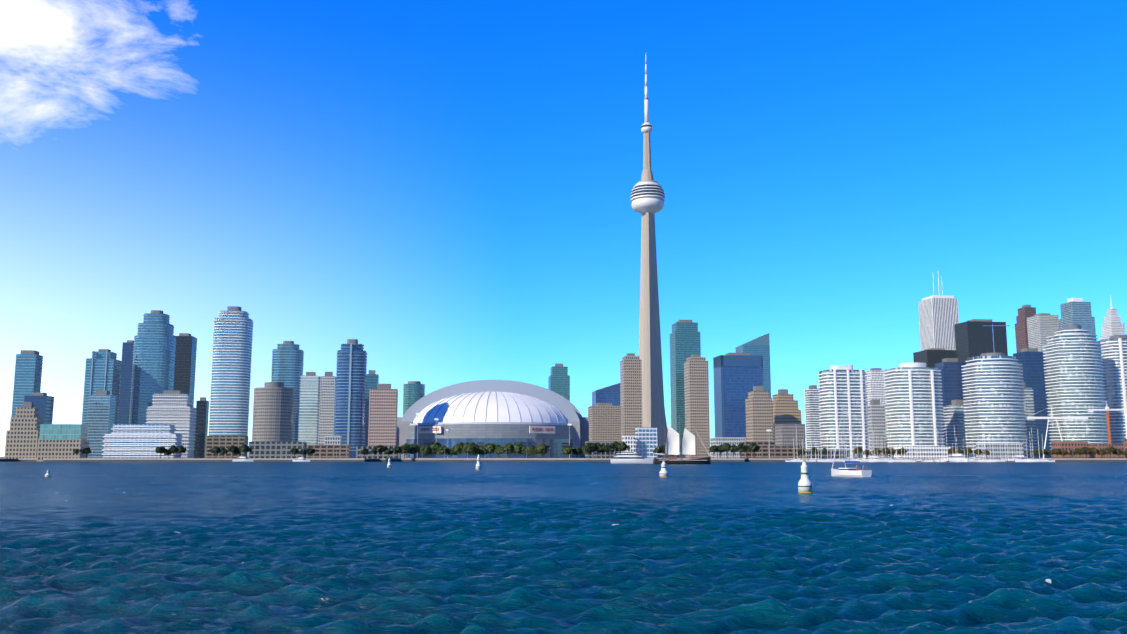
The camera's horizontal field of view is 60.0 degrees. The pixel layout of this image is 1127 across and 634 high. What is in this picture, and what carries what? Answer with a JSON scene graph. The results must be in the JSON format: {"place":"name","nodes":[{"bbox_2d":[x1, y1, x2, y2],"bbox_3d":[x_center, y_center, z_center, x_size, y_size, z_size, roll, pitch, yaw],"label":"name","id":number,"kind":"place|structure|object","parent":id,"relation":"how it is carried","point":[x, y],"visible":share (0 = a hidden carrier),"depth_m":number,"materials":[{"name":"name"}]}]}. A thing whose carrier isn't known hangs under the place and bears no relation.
{"place":"outdoors","nodes":[
{"label":"outdoors","id":0,"kind":"place"},
{"bbox_2d":[0,462,1126,633],"bbox_3d":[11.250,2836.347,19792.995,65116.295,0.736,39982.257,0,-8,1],"label":"lake water","id":1,"kind":"structure","parent":0,"point":[512,548],"depth_m":37.94,"materials":[{"name":"blue liquid"}]},
{"bbox_2d":[45,470,50,476],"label":"buoy","id":2,"kind":"object","parent":1,"relation":"on","point":[47,474],"visible":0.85,"depth_m":173.86,"materials":[{"name":"white plastic"}]},
{"bbox_2d":[387,458,391,467],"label":"buoy","id":3,"kind":"object","parent":1,"relation":"on","point":[389,464],"visible":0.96,"depth_m":327.08,"materials":[{"name":"white plastic"}]},
{"bbox_2d":[476,454,480,469],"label":"buoy","id":4,"kind":"object","parent":1,"relation":"on","point":[478,465],"visible":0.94,"depth_m":267.23,"materials":[{"name":"white plastic"}]},
{"bbox_2d":[610,448,652,463],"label":"motor yacht","id":5,"kind":"object","parent":1,"relation":"on","point":[627,457],"visible":0.77,"depth_m":509.47,"materials":[{"name":"white"}]},
{"bbox_2d":[233,425,1054,461],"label":"moored boats","id":6,"kind":"object","parent":1,"relation":"on","point":[957,457],"visible":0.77,"depth_m":654.66,"materials":[{"name":"white"}]},
{"bbox_2d":[659,460,667,476],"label":"buoy","id":7,"kind":"object","parent":1,"relation":"on","point":[663,472],"visible":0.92,"depth_m":172.36,"materials":[{"name":"white plastic"}]},
{"bbox_2d":[654,414,717,463],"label":"schooner","id":8,"kind":"object","parent":1,"relation":"on","point":[688,447],"visible":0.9,"depth_m":471.49,"materials":[{"name":"white fabric"}]},
{"bbox_2d":[798,460,811,492],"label":"buoy","id":9,"kind":"object","parent":1,"relation":"on","point":[804,484],"visible":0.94,"depth_m":97.36,"materials":[{"name":"white plastic"}]},
{"bbox_2d":[831,407,871,476],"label":"sailboat","id":10,"kind":"object","parent":1,"relation":"on","point":[848,472],"visible":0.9,"depth_m":176.57,"materials":[{"name":"white"}]},
{"bbox_2d":[0,457,1126,461],"bbox_3d":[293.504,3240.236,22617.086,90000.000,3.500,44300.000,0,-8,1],"label":"ground","id":11,"kind":"structure","parent":0,"point":[2,459],"depth_m":695.63,"materials":[{"name":"grey concrete"}]},
{"bbox_2d":[4,402,42,458],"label":"building","id":12,"kind":"structure","parent":11,"relation":"on","point":[22,435],"depth_m":745.60,"materials":[{"name":"beige concrete"}]},
{"bbox_2d":[11,350,42,417],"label":"building","id":13,"kind":"structure","parent":11,"relation":"on","point":[28,373],"depth_m":1160.75,"materials":[{"name":"blue glass"}]},
{"bbox_2d":[24,392,53,423],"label":"building","id":14,"kind":"structure","parent":11,"relation":"on","point":[44,403],"depth_m":1006.02,"materials":[{"name":"blue glass"}]},
{"bbox_2d":[36,439,88,461],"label":"building base","id":15,"kind":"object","parent":11,"relation":"on","point":[55,448],"visible":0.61,"depth_m":726.38,"materials":[{"name":"white concrete"}]},
{"bbox_2d":[39,424,87,439],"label":"building","id":16,"kind":"structure","parent":15,"relation":"on","point":[63,431],"depth_m":735.33,"materials":[{"name":"teal glass"}]},
{"bbox_2d":[81,349,121,424],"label":"building","id":17,"kind":"structure","parent":11,"relation":"on","point":[103,369],"depth_m":1190.20,"materials":[{"name":"blue glass"}]},
{"bbox_2d":[87,390,115,457],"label":"building","id":18,"kind":"structure","parent":11,"relation":"on","point":[101,413],"depth_m":1102.06,"materials":[{"name":"blue glass"}]},
{"bbox_2d":[118,340,133,423],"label":"building","id":19,"kind":"structure","parent":11,"relation":"on","point":[125,381],"depth_m":1308.28,"materials":[{"name":"blue glass"}]},
{"bbox_2d":[102,424,182,457],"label":"building","id":20,"kind":"structure","parent":11,"relation":"on","point":[133,440],"depth_m":728.55,"materials":[{"name":"white"}]},
{"bbox_2d":[129,310,175,423],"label":"building","id":21,"kind":"structure","parent":11,"relation":"on","point":[154,353],"depth_m":1232.97,"materials":[{"name":"blue glass"}]},
{"bbox_2d":[146,390,196,457],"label":"building","id":22,"kind":"structure","parent":11,"relation":"on","point":[175,408],"depth_m":902.52,"materials":[{"name":"white"}]},
{"bbox_2d":[173,333,196,406],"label":"building","id":23,"kind":"structure","parent":11,"relation":"on","point":[185,362],"depth_m":1333.06,"materials":[{"name":"grey"}]},
{"bbox_2d":[194,397,208,457],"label":"building","id":24,"kind":"structure","parent":11,"relation":"on","point":[202,413],"depth_m":949.39,"materials":[{"name":"grey"}]},
{"bbox_2d":[205,436,247,457],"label":"building","id":25,"kind":"structure","parent":11,"relation":"on","point":[226,442],"depth_m":786.67,"materials":[{"name":"beige concrete"}]},
{"bbox_2d":[208,306,252,435],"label":"building","id":26,"kind":"structure","parent":11,"relation":"on","point":[230,372],"depth_m":1129.18,"materials":[{"name":"silver metal"}]},
{"bbox_2d":[252,382,293,441],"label":"building","id":27,"kind":"structure","parent":11,"relation":"on","point":[273,412],"depth_m":902.87,"materials":[{"name":"beige"}]},
{"bbox_2d":[248,442,306,457],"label":"building","id":28,"kind":"structure","parent":11,"relation":"on","point":[274,449],"depth_m":755.77,"materials":[{"name":"white"}]},
{"bbox_2d":[271,341,303,441],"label":"building","id":29,"kind":"structure","parent":11,"relation":"on","point":[287,363],"depth_m":1258.98,"materials":[{"name":"blue glass"}]},
{"bbox_2d":[298,372,320,444],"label":"building","id":30,"kind":"structure","parent":11,"relation":"on","point":[308,424],"depth_m":1100.59,"materials":[{"name":"white"}]},
{"bbox_2d":[318,372,336,444],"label":"building","id":31,"kind":"structure","parent":11,"relation":"on","point":[327,406],"depth_m":1150.53,"materials":[{"name":"white"}]},
{"bbox_2d":[306,445,349,457],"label":"building","id":32,"kind":"structure","parent":11,"relation":"on","point":[334,451],"depth_m":760.41,"materials":[{"name":"beige concrete"}]},
{"bbox_2d":[324,436,341,444],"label":"building","id":33,"kind":"structure","parent":11,"relation":"on","point":[332,440],"depth_m":796.20,"materials":[{"name":"white"}]},
{"bbox_2d":[334,339,366,457],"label":"building","id":34,"kind":"structure","parent":11,"relation":"on","point":[350,395],"depth_m":1052.89,"materials":[{"name":"blue glass"}]},
{"bbox_2d":[364,370,378,445],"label":"building","id":35,"kind":"structure","parent":11,"relation":"on","point":[372,379],"depth_m":1201.89,"materials":[{"name":"blue glass"}]},
{"bbox_2d":[356,446,400,458],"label":"building","id":36,"kind":"structure","parent":11,"relation":"on","point":[370,455],"depth_m":753.96,"materials":[{"name":"white"}]},
{"bbox_2d":[368,384,397,445],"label":"building","id":37,"kind":"structure","parent":11,"relation":"on","point":[383,408],"depth_m":948.26,"materials":[{"name":"beige"}]},
{"bbox_2d":[403,381,424,414],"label":"building","id":38,"kind":"structure","parent":11,"relation":"on","point":[413,392],"depth_m":1423.70,"materials":[{"name":"teal glass"}]},
{"bbox_2d":[73,441,829,458],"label":"trees","id":39,"kind":"object","parent":11,"relation":"on","point":[616,446],"visible":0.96,"depth_m":714.86,"materials":[{"name":"green plant"}]},
{"bbox_2d":[397,380,588,457],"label":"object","id":40,"kind":"structure","parent":11,"relation":"on","point":[495,412],"depth_m":1131.82,"materials":[{"name":"grey"}]},
{"bbox_2d":[400,442,592,458],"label":"trees","id":41,"kind":"object","parent":11,"relation":"on","point":[517,448],"visible":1,"depth_m":716.63,"materials":[{"name":"green plant"}]},
{"bbox_2d":[548,363,569,400],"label":"building","id":42,"kind":"structure","parent":11,"relation":"on","point":[559,380],"depth_m":1551.55,"materials":[{"name":"teal glass"}]},
{"bbox_2d":[18,458,1126,459],"bbox_3d":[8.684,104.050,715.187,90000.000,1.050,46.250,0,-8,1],"label":"seawall","id":43,"kind":"structure","parent":11,"relation":"on","point":[511,458],"depth_m":695.62,"materials":[{"name":"grey concrete"}]},
{"bbox_2d":[88,413,1096,458],"bbox_3d":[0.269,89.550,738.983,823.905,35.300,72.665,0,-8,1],"label":"light masts","id":44,"kind":"object","parent":11,"relation":"on","point":[569,443],"visible":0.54,"depth_m":712.86,"materials":[{"name":"silver metal"}]},
{"bbox_2d":[585,442,620,457],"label":"low building","id":45,"kind":"structure","parent":11,"relation":"on","point":[601,455],"depth_m":890.83,"materials":[{"name":"white concrete"}]},
{"bbox_2d":[588,403,620,441],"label":"building","id":46,"kind":"structure","parent":11,"relation":"on","point":[604,422],"depth_m":1372.27,"materials":[{"name":"beige"}]},
{"bbox_2d":[592,383,619,405],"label":"building","id":47,"kind":"structure","parent":11,"relation":"on","point":[610,394],"depth_m":1497.63,"materials":[{"name":"blue glass"}]},
{"bbox_2d":[622,436,634,452],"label":"low building","id":48,"kind":"structure","parent":11,"relation":"on","point":[629,441],"depth_m":782.98,"materials":[{"name":"white"}]},
{"bbox_2d":[620,353,641,441],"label":"building","id":49,"kind":"structure","parent":11,"relation":"on","point":[631,390],"depth_m":1098.68,"materials":[{"name":"beige"}]},
{"bbox_2d":[635,427,657,457],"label":"low building","id":50,"kind":"structure","parent":11,"relation":"on","point":[646,443],"depth_m":792.94,"materials":[{"name":"white"}]},
{"bbox_2d":[630,57,675,457],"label":"observation tower","id":51,"kind":"structure","parent":11,"relation":"on","point":[647,196],"depth_m":1289.65,"materials":[{"name":"concrete"}]},
{"bbox_2d":[670,320,700,457],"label":"building","id":52,"kind":"structure","parent":11,"relation":"on","point":[685,342],"depth_m":1485.84,"materials":[{"name":"teal glass"}]},
{"bbox_2d":[684,354,709,457],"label":"building","id":53,"kind":"structure","parent":11,"relation":"on","point":[696,383],"depth_m":1076.60,"materials":[{"name":"beige"}]},
{"bbox_2d":[710,437,745,457],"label":"low building","id":54,"kind":"structure","parent":11,"relation":"on","point":[717,441],"depth_m":840.86,"materials":[{"name":"white"}]},
{"bbox_2d":[713,353,763,436],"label":"building","id":55,"kind":"structure","parent":11,"relation":"on","point":[738,377],"depth_m":1297.35,"materials":[{"name":"blue glass"}]},
{"bbox_2d":[735,333,770,397],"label":"building","id":56,"kind":"structure","parent":11,"relation":"on","point":[759,346],"depth_m":1754.78,"materials":[{"name":"blue glass"}]},
{"bbox_2d":[740,442,774,458],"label":"low building","id":57,"kind":"structure","parent":11,"relation":"on","point":[749,454],"depth_m":781.20,"materials":[{"name":"white concrete"}]},
{"bbox_2d":[745,386,772,441],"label":"building","id":58,"kind":"structure","parent":11,"relation":"on","point":[759,411],"depth_m":994.03,"materials":[{"name":"beige"}]},
{"bbox_2d":[756,446,802,457],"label":"building","id":59,"kind":"structure","parent":11,"relation":"on","point":[779,452],"depth_m":735.84,"materials":[{"name":"white concrete"}]},
{"bbox_2d":[772,389,801,441],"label":"building","id":60,"kind":"structure","parent":11,"relation":"on","point":[785,409],"depth_m":1044.46,"materials":[{"name":"beige"}]},
{"bbox_2d":[775,424,805,457],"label":"building","id":61,"kind":"structure","parent":11,"relation":"on","point":[785,434],"depth_m":891.27,"materials":[{"name":"grey"}]},
{"bbox_2d":[803,385,821,448],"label":"building","id":62,"kind":"structure","parent":11,"relation":"on","point":[812,418],"depth_m":1241.27,"materials":[{"name":"white"}]},
{"bbox_2d":[805,449,845,457],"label":"building","id":63,"kind":"structure","parent":11,"relation":"on","point":[819,452],"depth_m":790.15,"materials":[{"name":"white"}]},
{"bbox_2d":[818,365,869,457],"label":"building","id":64,"kind":"structure","parent":11,"relation":"on","point":[841,387],"depth_m":894.30,"materials":[{"name":"white"}]},
{"bbox_2d":[866,400,887,457],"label":"building","id":65,"kind":"structure","parent":11,"relation":"on","point":[876,414],"depth_m":990.69,"materials":[{"name":"white"}]},
{"bbox_2d":[865,368,888,457],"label":"building","id":66,"kind":"structure","parent":11,"relation":"on","point":[875,379],"depth_m":1344.68,"materials":[{"name":"white"}]},
{"bbox_2d":[883,362,944,457],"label":"building","id":67,"kind":"structure","parent":11,"relation":"on","point":[913,400],"depth_m":895.61,"materials":[{"name":"white"}]},
{"bbox_2d":[893,446,952,457],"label":"building","id":68,"kind":"structure","parent":11,"relation":"on","point":[923,452],"depth_m":759.17,"materials":[{"name":"white"}]},
{"bbox_2d":[913,348,955,367],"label":"building","id":69,"kind":"structure","parent":11,"relation":"on","point":[930,357],"depth_m":1700.27,"materials":[{"name":"black"}]},
{"bbox_2d":[918,274,958,350],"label":"building","id":70,"kind":"structure","parent":11,"relation":"on","point":[938,316],"depth_m":1861.50,"materials":[{"name":"white"}]},
{"bbox_2d":[934,358,965,445],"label":"building","id":71,"kind":"structure","parent":11,"relation":"on","point":[951,371],"depth_m":1015.19,"materials":[{"name":"blue glass"}]},
{"bbox_2d":[943,400,967,457],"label":"building","id":72,"kind":"structure","parent":11,"relation":"on","point":[954,416],"depth_m":970.41,"materials":[{"name":"blue glass"}]},
{"bbox_2d":[954,319,1007,363],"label":"building","id":73,"kind":"structure","parent":11,"relation":"on","point":[973,337],"depth_m":1623.60,"materials":[{"name":"black"}]},
{"bbox_2d":[852,446,1126,457],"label":"autumn trees","id":74,"kind":"object","parent":11,"relation":"on","point":[1082,450],"visible":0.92,"depth_m":705.05,"materials":[{"name":"orange plant"}]},
{"bbox_2d":[961,353,1027,457],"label":"building","id":75,"kind":"structure","parent":11,"relation":"on","point":[993,394],"depth_m":897.25,"materials":[{"name":"white"}]},
{"bbox_2d":[983,323,1009,352],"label":"crane","id":76,"kind":"object","parent":11,"relation":"on","point":[992,325],"visible":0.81,"depth_m":1504.07,"materials":[{"name":"blue"}]},
{"bbox_2d":[976,443,1023,457],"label":"building","id":77,"kind":"structure","parent":11,"relation":"on","point":[1003,452],"depth_m":758.73,"materials":[{"name":"white"}]},
{"bbox_2d":[1015,305,1035,352],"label":"building","id":78,"kind":"structure","parent":11,"relation":"on","point":[1024,313],"depth_m":1814.37,"materials":[{"name":"brown"}]},
{"bbox_2d":[1022,382,1036,457],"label":"building","id":79,"kind":"structure","parent":11,"relation":"on","point":[1029,411],"depth_m":989.24,"materials":[{"name":"white"}]},
{"bbox_2d":[1013,348,1050,457],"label":"building","id":80,"kind":"structure","parent":11,"relation":"on","point":[1031,360],"depth_m":1093.08,"materials":[{"name":"blue glass"}]},
{"bbox_2d":[1027,313,1058,351],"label":"building","id":81,"kind":"structure","parent":11,"relation":"on","point":[1041,327],"depth_m":1756.04,"materials":[{"name":"white"}]},
{"bbox_2d":[1051,441,1089,457],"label":"building","id":82,"kind":"structure","parent":11,"relation":"on","point":[1068,446],"depth_m":748.37,"materials":[{"name":"brick"}]},
{"bbox_2d":[1042,325,1107,449],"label":"building","id":83,"kind":"structure","parent":11,"relation":"on","point":[1074,369],"depth_m":918.05,"materials":[{"name":"white"}]},
{"bbox_2d":[1027,401,1126,448],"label":"cranes","id":84,"kind":"object","parent":11,"relation":"on","point":[1107,409],"visible":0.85,"depth_m":752.66,"materials":[{"name":"white metal"}]},
{"bbox_2d":[1059,298,1095,334],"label":"building","id":85,"kind":"structure","parent":11,"relation":"on","point":[1075,311],"depth_m":1710.29,"materials":[{"name":"blue glass"}]},
{"bbox_2d":[1089,444,1124,457],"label":"building","id":86,"kind":"structure","parent":11,"relation":"on","point":[1115,446],"depth_m":752.88,"materials":[{"name":"brick"}]},
{"bbox_2d":[1098,335,1126,443],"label":"building","id":87,"kind":"structure","parent":11,"relation":"on","point":[1114,352],"depth_m":955.15,"materials":[{"name":"white"}]},
{"bbox_2d":[1100,294,1124,339],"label":"building","id":88,"kind":"structure","parent":11,"relation":"on","point":[1112,325],"depth_m":1915.21,"materials":[{"name":"white"}]},
{"bbox_2d":[1124,439,1126,457],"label":"building","id":89,"kind":"structure","parent":11,"relation":"on","point":[1125,443],"depth_m":765.18,"materials":[{"name":"brick"}]},
{"bbox_2d":[0,0,1126,456],"label":"sky","id":90,"kind":"structure","parent":0,"point":[443,188],"materials":[{"name":"blue"}]}
]}

